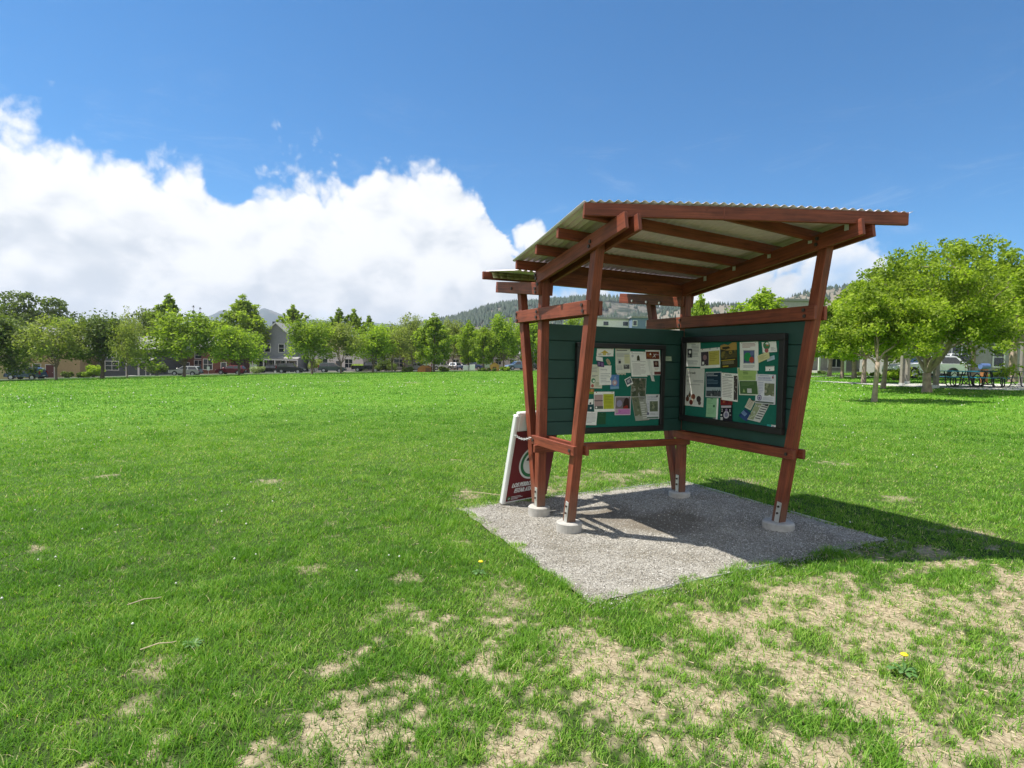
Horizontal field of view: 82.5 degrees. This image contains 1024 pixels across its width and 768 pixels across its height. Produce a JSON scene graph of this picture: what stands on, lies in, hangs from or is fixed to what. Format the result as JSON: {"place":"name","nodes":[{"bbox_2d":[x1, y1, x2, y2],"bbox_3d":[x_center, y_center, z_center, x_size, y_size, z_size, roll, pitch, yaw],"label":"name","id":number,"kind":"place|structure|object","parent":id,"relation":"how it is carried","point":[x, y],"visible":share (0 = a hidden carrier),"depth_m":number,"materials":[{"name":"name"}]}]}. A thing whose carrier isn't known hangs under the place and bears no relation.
{"place":"outdoors","nodes":[
{"label":"outdoors","id":0,"kind":"place"},
{"bbox_2d":[0,369,536,379],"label":"pavement","id":1,"kind":"structure","parent":0,"point":[254,373],"depth_m":100.53,"materials":[{"name":"asphalt"}]},
{"bbox_2d":[135,308,486,360],"bbox_3d":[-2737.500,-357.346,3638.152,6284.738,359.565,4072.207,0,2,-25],"label":"mountain","id":2,"kind":"structure","parent":0,"point":[268,316],"depth_m":3757.22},
{"bbox_2d":[0,360,1023,767],"bbox_3d":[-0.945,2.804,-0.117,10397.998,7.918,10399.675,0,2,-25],"label":"ground","id":3,"kind":"structure","parent":0,"point":[652,736],"depth_m":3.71,"materials":[{"name":"plant"}]},
{"bbox_2d":[0,315,43,377],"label":"tree","id":4,"kind":"object","parent":3,"relation":"on","point":[8,328],"visible":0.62,"depth_m":73.50,"materials":[{"name":"green plant"}]},
{"bbox_2d":[0,290,48,328],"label":"tree","id":5,"kind":"object","parent":3,"relation":"on","point":[15,308],"visible":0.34,"depth_m":123.26,"materials":[{"name":"green plant"}]},
{"bbox_2d":[0,313,93,379],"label":"tree","id":6,"kind":"object","parent":3,"relation":"on","point":[37,344],"visible":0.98,"depth_m":70.42,"materials":[{"name":"green plant"}]},
{"bbox_2d":[0,327,97,378],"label":"house","id":7,"kind":"structure","parent":3,"relation":"on","point":[69,365],"depth_m":100.32,"materials":[{"name":"beige"}]},
{"bbox_2d":[23,296,77,326],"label":"tree","id":8,"kind":"object","parent":3,"relation":"on","point":[58,304],"visible":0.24,"depth_m":126.60,"materials":[{"name":"green plant"}]},
{"bbox_2d":[81,364,104,376],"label":"shrub","id":9,"kind":"object","parent":3,"relation":"on","point":[91,370],"visible":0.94,"depth_m":83.62,"materials":[{"name":"green plant"}]},
{"bbox_2d":[46,308,141,377],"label":"tree","id":10,"kind":"object","parent":3,"relation":"on","point":[101,329],"visible":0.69,"depth_m":74.04,"materials":[{"name":"green plant"}]},
{"bbox_2d":[104,317,146,378],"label":"tree","id":11,"kind":"object","parent":3,"relation":"on","point":[129,348],"visible":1,"depth_m":72.46,"materials":[{"name":"green plant"}]},
{"bbox_2d":[118,305,152,335],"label":"tree","id":12,"kind":"object","parent":3,"relation":"on","point":[126,315],"visible":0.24,"depth_m":108.25,"materials":[{"name":"green plant"}]},
{"bbox_2d":[98,336,184,375],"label":"house","id":13,"kind":"structure","parent":3,"relation":"on","point":[111,369],"depth_m":104.01,"materials":[{"name":"stone"}]},
{"bbox_2d":[119,307,167,336],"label":"tree","id":14,"kind":"object","parent":3,"relation":"on","point":[143,321],"visible":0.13,"depth_m":117.29,"materials":[{"name":"green plant"}]},
{"bbox_2d":[143,293,189,336],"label":"tree","id":15,"kind":"object","parent":3,"relation":"on","point":[168,303],"visible":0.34,"depth_m":112.55,"materials":[{"name":"green plant"}]},
{"bbox_2d":[111,308,225,376],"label":"tree","id":16,"kind":"object","parent":3,"relation":"on","point":[173,338],"visible":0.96,"depth_m":77.90,"materials":[{"name":"green plant"}]},
{"bbox_2d":[183,346,200,366],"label":"house","id":17,"kind":"structure","parent":3,"relation":"on","point":[195,360],"depth_m":111.97,"materials":[{"name":"brown brick"}]},
{"bbox_2d":[201,340,249,373],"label":"house","id":18,"kind":"structure","parent":3,"relation":"on","point":[206,362],"depth_m":109.95,"materials":[{"name":"brown brick"}]},
{"bbox_2d":[209,323,270,374],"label":"tree","id":19,"kind":"object","parent":3,"relation":"on","point":[236,344],"visible":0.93,"depth_m":85.56,"materials":[{"name":"green plant"}]},
{"bbox_2d":[211,294,271,365],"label":"tree","id":20,"kind":"object","parent":3,"relation":"on","point":[244,314],"visible":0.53,"depth_m":110.91,"materials":[{"name":"green plant"}]},
{"bbox_2d":[1,370,522,380],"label":"kerb","id":21,"kind":"structure","parent":3,"relation":"on","point":[237,374],"depth_m":90.91,"materials":[{"name":"concrete"}]},
{"bbox_2d":[252,321,308,372],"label":"house","id":22,"kind":"structure","parent":3,"relation":"on","point":[277,341],"depth_m":113.78,"materials":[{"name":"grey"}]},
{"bbox_2d":[276,304,308,326],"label":"tree","id":23,"kind":"object","parent":3,"relation":"on","point":[292,314],"visible":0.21,"depth_m":124.86,"materials":[{"name":"green plant"}]},
{"bbox_2d":[279,314,337,373],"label":"tree","id":24,"kind":"object","parent":3,"relation":"on","point":[306,337],"visible":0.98,"depth_m":85.32,"materials":[{"name":"green plant"}]},
{"bbox_2d":[324,307,351,336],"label":"tree","id":25,"kind":"object","parent":3,"relation":"on","point":[338,316],"visible":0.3,"depth_m":121.10,"materials":[{"name":"green plant"}]},
{"bbox_2d":[309,342,367,371],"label":"house","id":26,"kind":"structure","parent":3,"relation":"on","point":[347,362],"depth_m":117.89,"materials":[{"name":"beige"}]},
{"bbox_2d":[316,321,367,372],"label":"tree","id":27,"kind":"object","parent":3,"relation":"on","point":[343,338],"visible":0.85,"depth_m":88.81,"materials":[{"name":"green plant"}]},
{"bbox_2d":[344,308,367,337],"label":"tree","id":28,"kind":"object","parent":3,"relation":"on","point":[355,319],"visible":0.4,"depth_m":123.14,"materials":[{"name":"green plant"}]},
{"bbox_2d":[350,322,400,371],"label":"tree","id":29,"kind":"object","parent":3,"relation":"on","point":[375,347],"visible":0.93,"depth_m":93.69,"materials":[{"name":"green plant"}]},
{"bbox_2d":[375,359,397,370],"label":"shrub","id":30,"kind":"object","parent":3,"relation":"on","point":[385,365],"visible":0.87,"depth_m":103.83,"materials":[{"name":"green plant"}]},
{"bbox_2d":[373,321,414,370],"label":"tree","id":31,"kind":"object","parent":3,"relation":"on","point":[404,346],"visible":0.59,"depth_m":98.73,"materials":[{"name":"green plant"}]},
{"bbox_2d":[368,352,420,370],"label":"house","id":32,"kind":"structure","parent":3,"relation":"on","point":[398,361],"depth_m":121.90,"materials":[{"name":"grey paint"}]},
{"bbox_2d":[388,324,429,366],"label":"tree","id":33,"kind":"object","parent":3,"relation":"on","point":[410,359],"visible":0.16,"depth_m":115.16,"materials":[{"name":"green plant"}]},
{"bbox_2d":[394,312,427,366],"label":"tree","id":34,"kind":"object","parent":3,"relation":"on","point":[406,321],"visible":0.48,"depth_m":105.07,"materials":[{"name":"green plant"}]},
{"bbox_2d":[410,312,458,371],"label":"tree","id":35,"kind":"object","parent":3,"relation":"on","point":[435,351],"visible":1,"depth_m":93.73,"materials":[{"name":"green plant"}]},
{"bbox_2d":[443,316,464,369],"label":"tree","id":36,"kind":"object","parent":3,"relation":"on","point":[454,329],"visible":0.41,"depth_m":111.36,"materials":[{"name":"green plant"}]},
{"bbox_2d":[455,319,477,365],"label":"tree","id":37,"kind":"object","parent":3,"relation":"on","point":[468,332],"visible":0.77,"depth_m":104.78,"materials":[{"name":"green plant"}]},
{"bbox_2d":[467,325,497,367],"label":"tree","id":38,"kind":"object","parent":3,"relation":"on","point":[479,348],"visible":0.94,"depth_m":98.97,"materials":[{"name":"green plant"}]},
{"bbox_2d":[0,376,1003,624],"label":"clover heads","id":39,"kind":"object","parent":3,"relation":"on","point":[234,558],"visible":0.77,"depth_m":20.79,"materials":[{"name":"plant"}]},
{"bbox_2d":[484,312,520,366],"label":"tree","id":40,"kind":"object","parent":3,"relation":"on","point":[504,338],"visible":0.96,"depth_m":98.50,"materials":[{"name":"green plant"}]},
{"bbox_2d":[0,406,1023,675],"bbox_3d":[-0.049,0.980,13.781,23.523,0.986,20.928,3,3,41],"label":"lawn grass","id":41,"kind":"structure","parent":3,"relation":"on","point":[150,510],"depth_m":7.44,"materials":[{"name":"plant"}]},
{"bbox_2d":[0,371,1023,458],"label":"distant grass","id":42,"kind":"structure","parent":3,"relation":"on","point":[109,381],"depth_m":24.26,"materials":[{"name":"plant"}]},
{"bbox_2d":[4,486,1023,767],"bbox_3d":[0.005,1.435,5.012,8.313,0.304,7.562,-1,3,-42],"label":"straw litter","id":43,"kind":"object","parent":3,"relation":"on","point":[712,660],"visible":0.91,"depth_m":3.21,"materials":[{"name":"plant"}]},
{"bbox_2d":[514,323,537,370],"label":"tree","id":44,"kind":"object","parent":3,"relation":"on","point":[533,327],"visible":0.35,"depth_m":98.72,"materials":[{"name":"green plant"}]},
{"bbox_2d":[597,317,628,327],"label":"town house","id":45,"kind":"structure","parent":3,"relation":"on","point":[612,322],"depth_m":104.63,"materials":[{"name":"beige"}]},
{"bbox_2d":[627,316,647,328],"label":"town house","id":46,"kind":"structure","parent":3,"relation":"on","point":[637,321],"depth_m":101.65,"materials":[{"name":"blue"}]},
{"bbox_2d":[460,482,887,603],"bbox_3d":[1.404,1.392,5.873,3.178,0.095,2.766,0,2,-25],"label":"gravel pad","id":47,"kind":"object","parent":3,"relation":"on","point":[680,520],"visible":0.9,"depth_m":5.42,"materials":[{"name":"gravel"}]},
{"bbox_2d":[449,480,915,620],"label":"gravel chippings","id":48,"kind":"object","parent":47,"relation":"on","point":[665,539],"visible":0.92,"depth_m":5.37,"materials":[{"name":"gravel"}]},
{"bbox_2d":[500,411,556,504],"bbox_3d":[0.209,0.825,6.675,0.669,1.071,0.297,-1,3,-39],"label":"sandwich board","id":49,"kind":"object","parent":48,"relation":"on","point":[516,485],"visible":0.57,"depth_m":6.55,"materials":[{"name":"white plastic"}]},
{"bbox_2d":[482,200,912,533],"bbox_3d":[1.414,-0.030,6.027,2.569,3.039,3.573,0,2,-25],"label":"noticeboard shelter","id":50,"kind":"object","parent":3,"relation":"on","point":[654,253],"visible":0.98,"depth_m":5.82,"materials":[{"name":"wood"}]},
{"bbox_2d":[590,364,601,387],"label":"flyer","id":51,"kind":"object","parent":50,"relation":"attached to","point":[594,382],"visible":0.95,"depth_m":6.32,"materials":[{"name":"paper"}]},
{"bbox_2d":[594,392,614,411],"bbox_3d":[1.010,0.194,6.378,0.271,0.219,0.010,0,2,-25],"label":"flyer","id":52,"kind":"object","parent":50,"relation":"attached to","point":[603,401],"visible":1,"depth_m":6.38,"materials":[{"name":"paper"}]},
{"bbox_2d":[599,366,610,384],"bbox_3d":[1.019,-0.095,6.371,0.158,0.216,0.007,0,2,-25],"label":"notice","id":53,"kind":"object","parent":50,"relation":"attached to","point":[604,375],"visible":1,"depth_m":6.37,"materials":[{"name":"paper"}]},
{"bbox_2d":[615,349,630,374],"bbox_3d":[1.232,-0.247,6.456,0.213,0.295,0.019,0,2,-25],"label":"flyer","id":54,"kind":"object","parent":50,"relation":"attached to","point":[622,361],"visible":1,"depth_m":6.46,"materials":[{"name":"paper"}]},
{"bbox_2d":[615,396,630,414],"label":"flyer","id":55,"kind":"object","parent":50,"relation":"attached to","point":[622,405],"visible":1,"depth_m":6.48,"materials":[{"name":"paper"}]},
{"bbox_2d":[630,351,646,376],"bbox_3d":[1.422,-0.223,6.547,0.245,0.281,0.007,0,2,-25],"label":"notice","id":56,"kind":"object","parent":50,"relation":"attached to","point":[638,365],"visible":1,"depth_m":6.55,"materials":[{"name":"paper"}]},
{"bbox_2d":[631,378,645,396],"bbox_3d":[1.425,0.038,6.563,0.210,0.211,0.010,0,2,-25],"label":"map sheet","id":57,"kind":"object","parent":50,"relation":"attached to","point":[638,387],"visible":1,"depth_m":6.56,"materials":[{"name":"paper"}]},
{"bbox_2d":[631,397,648,420],"bbox_3d":[1.450,0.276,6.585,0.255,0.279,0.008,0,2,-25],"label":"leaflet","id":58,"kind":"object","parent":50,"relation":"attached to","point":[640,409],"visible":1,"depth_m":6.58,"materials":[{"name":"paper"}]},
{"bbox_2d":[646,394,659,418],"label":"flyer","id":59,"kind":"object","parent":50,"relation":"attached to","point":[652,401],"visible":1,"depth_m":6.66,"materials":[{"name":"paper"}]},
{"bbox_2d":[645,350,660,374],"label":"flyer","id":60,"kind":"object","parent":50,"relation":"attached to","point":[653,356],"visible":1,"depth_m":6.64,"materials":[{"name":"paper"}]},
{"bbox_2d":[686,343,700,366],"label":"flyer","id":61,"kind":"object","parent":50,"relation":"attached to","point":[693,359],"visible":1,"depth_m":6.65,"materials":[{"name":"paper"}]},
{"bbox_2d":[685,368,704,406],"bbox_3d":[2.070,0.037,6.626,0.010,0.431,0.303,0,2,-25],"label":"flyer","id":62,"kind":"object","parent":50,"relation":"attached to","point":[694,394],"visible":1,"depth_m":6.62,"materials":[{"name":"paper"}]},
{"bbox_2d":[700,347,719,368],"bbox_3d":[2.172,-0.284,6.408,0.007,0.235,0.317,0,2,-25],"label":"flyer","id":63,"kind":"object","parent":50,"relation":"attached to","point":[709,357],"visible":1,"depth_m":6.40,"materials":[{"name":"paper"}]},
{"bbox_2d":[706,398,717,418],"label":"flyer","id":64,"kind":"object","parent":50,"relation":"attached to","point":[711,407],"visible":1,"depth_m":6.37,"materials":[{"name":"paper"}]},
{"bbox_2d":[706,372,721,397],"bbox_3d":[2.193,0.007,6.361,0.009,0.286,0.255,0,2,-25],"label":"poster","id":65,"kind":"object","parent":50,"relation":"attached to","point":[713,384],"visible":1,"depth_m":6.35,"materials":[{"name":"paper"}]},
{"bbox_2d":[720,397,731,420],"bbox_3d":[2.266,0.266,6.184,0.016,0.278,0.178,0,2,-25],"label":"poster","id":66,"kind":"object","parent":50,"relation":"attached to","point":[726,410],"visible":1,"depth_m":6.18,"materials":[{"name":"paper"}]},
{"bbox_2d":[720,342,736,368],"bbox_3d":[2.281,-0.299,6.154,0.016,0.277,0.257,0,2,-25],"label":"poster","id":67,"kind":"object","parent":50,"relation":"attached to","point":[729,356],"visible":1,"depth_m":6.15,"materials":[{"name":"paper"}]},
{"bbox_2d":[722,373,737,401],"bbox_3d":[2.289,0.031,6.147,0.009,0.296,0.243,0,2,-25],"label":"flyer","id":68,"kind":"object","parent":50,"relation":"attached to","point":[729,385],"visible":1,"depth_m":6.14,"materials":[{"name":"paper"}]},
{"bbox_2d":[737,368,758,394],"bbox_3d":[2.392,-0.028,5.922,0.008,0.290,0.300,0,2,-25],"label":"flyer","id":69,"kind":"object","parent":50,"relation":"attached to","point":[747,381],"visible":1,"depth_m":5.92,"materials":[{"name":"paper"}]},
{"bbox_2d":[740,342,758,370],"bbox_3d":[2.398,-0.282,5.912,0.009,0.290,0.261,0,2,-25],"label":"flyer","id":70,"kind":"object","parent":50,"relation":"attached to","point":[748,355],"visible":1,"depth_m":5.91,"materials":[{"name":"paper"}]},
{"bbox_2d":[748,403,768,421],"bbox_3d":[2.448,0.272,5.801,0.009,0.215,0.273,0,2,-25],"label":"leaflet","id":71,"kind":"object","parent":50,"relation":"attached to","point":[758,411],"visible":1,"depth_m":5.80,"materials":[{"name":"paper"}]},
{"bbox_2d":[755,374,775,404],"bbox_3d":[2.478,0.050,5.720,0.015,0.290,0.252,0,2,-25],"label":"flyer","id":72,"kind":"object","parent":50,"relation":"attached to","point":[766,384],"visible":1,"depth_m":5.71,"materials":[{"name":"paper"}]},
{"bbox_2d":[762,341,776,352],"bbox_3d":[2.503,-0.360,5.683,0.009,0.111,0.192,0,2,-25],"label":"card","id":73,"kind":"object","parent":50,"relation":"attached to","point":[771,346],"visible":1,"depth_m":5.68,"materials":[{"name":"paper"}]},
{"bbox_2d":[627,563,774,597],"bbox_3d":[1.471,1.494,4.405,1.447,0.118,0.005,0,2,-25],"label":"steel edging","id":74,"kind":"object","parent":3,"relation":"on","point":[641,592],"visible":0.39,"depth_m":4.29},
{"bbox_2d":[691,294,713,315],"bbox_3d":[19.966,-5.237,61.711,4.156,8.818,4.410,3,3,42],"label":"tree","id":75,"kind":"object","parent":3,"relation":"on","point":[701,306],"visible":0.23,"depth_m":61.40,"materials":[{"name":"green plant"}]},
{"bbox_2d":[724,286,787,312],"bbox_3d":[22.532,-4.608,52.051,7.261,8.120,7.705,-1,3,-43],"label":"tree","id":76,"kind":"object","parent":3,"relation":"on","point":[764,299],"visible":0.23,"depth_m":51.13,"materials":[{"name":"green plant"}]},
{"bbox_2d":[774,298,808,306],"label":"town house","id":77,"kind":"structure","parent":3,"relation":"on","point":[795,302],"depth_m":84.59,"materials":[{"name":"grey paint"}]},
{"bbox_2d":[762,307,859,372],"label":"house","id":78,"kind":"structure","parent":3,"relation":"on","point":[820,364],"depth_m":58.02,"materials":[{"name":"grey paint"}]},
{"bbox_2d":[814,297,866,377],"bbox_3d":[23.091,-3.176,40.959,3.501,6.142,4.174,0,2,-25],"label":"tree","id":79,"kind":"object","parent":3,"relation":"on","point":[819,352],"visible":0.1,"depth_m":41.01,"materials":[{"name":"green plant"}]},
{"bbox_2d":[819,279,896,382],"bbox_3d":[20.160,-2.901,33.199,4.502,6.347,4.071,0,2,-25],"label":"tree","id":80,"kind":"object","parent":3,"relation":"on","point":[864,368],"visible":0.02,"depth_m":33.42,"materials":[{"name":"green plant"}]},
{"bbox_2d":[821,286,897,377],"bbox_3d":[24.226,-3.581,40.480,5.194,6.980,4.071,1,2,7],"label":"tree","id":81,"kind":"object","parent":3,"relation":"on","point":[854,373],"visible":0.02,"depth_m":40.50,"materials":[{"name":"green plant"}]},
{"bbox_2d":[816,281,954,401],"bbox_3d":[12.582,-1.321,20.319,3.804,4.494,3.964,0,2,-25],"label":"tree","id":82,"kind":"object","parent":3,"relation":"on","point":[877,325],"visible":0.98,"depth_m":19.98,"materials":[{"name":"green plant"}]},
{"bbox_2d":[848,266,923,388],"bbox_3d":[17.989,-2.593,28.215,3.832,6.219,3.634,0,2,-25],"label":"tree","id":83,"kind":"object","parent":3,"relation":"on","point":[885,357],"visible":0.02,"depth_m":27.95,"materials":[{"name":"green plant"}]},
{"bbox_2d":[886,652,917,677],"bbox_3d":[2.079,1.487,3.095,0.146,0.108,0.146,-1,3,-38],"label":"dandelion","id":84,"kind":"object","parent":3,"relation":"on","point":[903,670],"visible":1,"depth_m":3.10,"materials":[{"name":"green plant"}]},
{"bbox_2d":[823,381,1023,390],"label":"picnic slab","id":85,"kind":"structure","parent":3,"relation":"on","point":[1007,387],"depth_m":27.70,"materials":[{"name":"concrete"}]},
{"bbox_2d":[899,353,904,384],"bbox_3d":[20.059,-0.731,29.995,0.226,2.262,0.226,1,2,-11],"label":"pavilion post","id":86,"kind":"object","parent":85,"relation":"on","point":[902,371],"visible":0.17,"depth_m":29.93,"materials":[{"name":"concrete"}]},
{"bbox_2d":[932,344,940,388],"bbox_3d":[19.808,-0.968,27.232,0.254,2.956,0.254,1,2,-11],"label":"pavilion post","id":87,"kind":"object","parent":85,"relation":"on","point":[935,380],"visible":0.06,"depth_m":27.18,"materials":[{"name":"concrete"}]},
{"bbox_2d":[931,370,981,386],"bbox_3d":[21.282,-0.264,28.079,1.900,0.741,1.640,1,2,-7],"label":"picnic table","id":88,"kind":"object","parent":85,"relation":"on","point":[953,377],"visible":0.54,"depth_m":27.91,"materials":[{"name":"blue metal"}]},
{"bbox_2d":[945,371,1009,386],"bbox_3d":[21.482,-0.228,26.980,1.700,0.741,1.640,1,2,-6],"label":"picnic table","id":89,"kind":"object","parent":85,"relation":"on","point":[968,381],"visible":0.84,"depth_m":26.75,"materials":[{"name":"blue metal"}]},
{"bbox_2d":[967,370,1023,386],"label":"picnic table","id":90,"kind":"object","parent":85,"relation":"on","point":[1001,381],"visible":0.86,"depth_m":26.45,"materials":[{"name":"metal"}]},
{"bbox_2d":[881,356,966,378],"bbox_3d":[27.489,-1.130,38.983,4.680,1.555,2.120,1,2,-3],"label":"parked car","id":91,"kind":"object","parent":3,"relation":"on","point":[949,365],"visible":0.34,"depth_m":38.23,"materials":[{"name":"paint"}]},
{"bbox_2d":[831,237,1023,392],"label":"tree","id":92,"kind":"object","parent":3,"relation":"on","point":[976,318],"visible":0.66,"depth_m":23.15,"materials":[{"name":"green plant"}]},
{"bbox_2d":[859,328,1023,375],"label":"house","id":93,"kind":"structure","parent":3,"relation":"on","point":[989,358],"depth_m":43.95,"materials":[{"name":"grey paint"}]},
{"bbox_2d":[992,349,1005,367],"bbox_3d":[36.609,-2.024,43.914,0.930,1.580,0.065,1,2,0],"label":"window","id":94,"kind":"structure","parent":93,"relation":"in","point":[996,360],"depth_m":43.92,"materials":[{"name":"white glass"}]},
{"bbox_2d":[881,233,1023,379],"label":"tree","id":95,"kind":"object","parent":3,"relation":"on","point":[985,254],"visible":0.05,"depth_m":33.08,"materials":[{"name":"green plant"}]},
{"bbox_2d":[959,247,1023,381],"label":"tree","id":96,"kind":"object","parent":3,"relation":"on","point":[1012,256],"visible":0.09,"depth_m":31.23,"materials":[{"name":"green plant"}]},
{"bbox_2d":[992,255,1023,354],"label":"tree","id":97,"kind":"object","parent":3,"relation":"on","point":[1018,277],"visible":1,"depth_m":17.11,"materials":[{"name":"green plant"}]},
{"bbox_2d":[0,0,1023,325],"label":"sky","id":98,"kind":"structure","parent":0,"point":[374,158],"materials":[{"name":"blue"}]},
{"bbox_2d":[475,301,672,332],"bbox_3d":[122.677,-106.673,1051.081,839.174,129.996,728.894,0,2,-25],"label":"wooded foothill","id":99,"kind":"structure","parent":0,"point":[621,309],"depth_m":1044.81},
{"bbox_2d":[401,293,679,345],"bbox_3d":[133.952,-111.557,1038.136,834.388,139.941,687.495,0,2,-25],"label":"pine forest","id":100,"kind":"object","parent":99,"relation":"on","point":[483,314],"visible":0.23,"depth_m":1058.45,"materials":[{"name":"green plant"}]},
{"bbox_2d":[647,287,848,329],"bbox_3d":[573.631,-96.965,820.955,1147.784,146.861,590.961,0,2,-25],"label":"grassy foothill","id":101,"kind":"structure","parent":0,"point":[720,308],"depth_m":814.92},
{"bbox_2d":[628,282,850,318],"bbox_3d":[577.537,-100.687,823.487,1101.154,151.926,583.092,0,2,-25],"label":"hillside scrub","id":102,"kind":"object","parent":101,"relation":"on","point":[717,304],"visible":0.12,"depth_m":842.32,"materials":[{"name":"green plant"}]},
{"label":"road","id":103,"kind":"structure","parent":0,"visible":0},
{"bbox_2d":[3,367,47,378],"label":"parked car","id":104,"kind":"object","parent":103,"relation":"on","point":[42,375],"visible":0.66,"depth_m":79.35,"materials":[{"name":"paint"}]},
{"bbox_2d":[168,366,203,374],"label":"parked car","id":105,"kind":"object","parent":103,"relation":"on","point":[194,370],"visible":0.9,"depth_m":91.25,"materials":[{"name":"paint"}]},
{"bbox_2d":[215,365,247,373],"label":"parked car","id":106,"kind":"object","parent":103,"relation":"on","point":[233,369],"visible":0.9,"depth_m":96.21,"materials":[{"name":"paint"}]},
{"bbox_2d":[276,363,305,372],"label":"parked car","id":107,"kind":"object","parent":103,"relation":"on","point":[283,367],"visible":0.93,"depth_m":98.17,"materials":[{"name":"paint"}]},
{"bbox_2d":[318,363,346,371],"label":"parked car","id":108,"kind":"object","parent":103,"relation":"on","point":[324,367],"visible":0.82,"depth_m":101.14,"materials":[{"name":"paint"}]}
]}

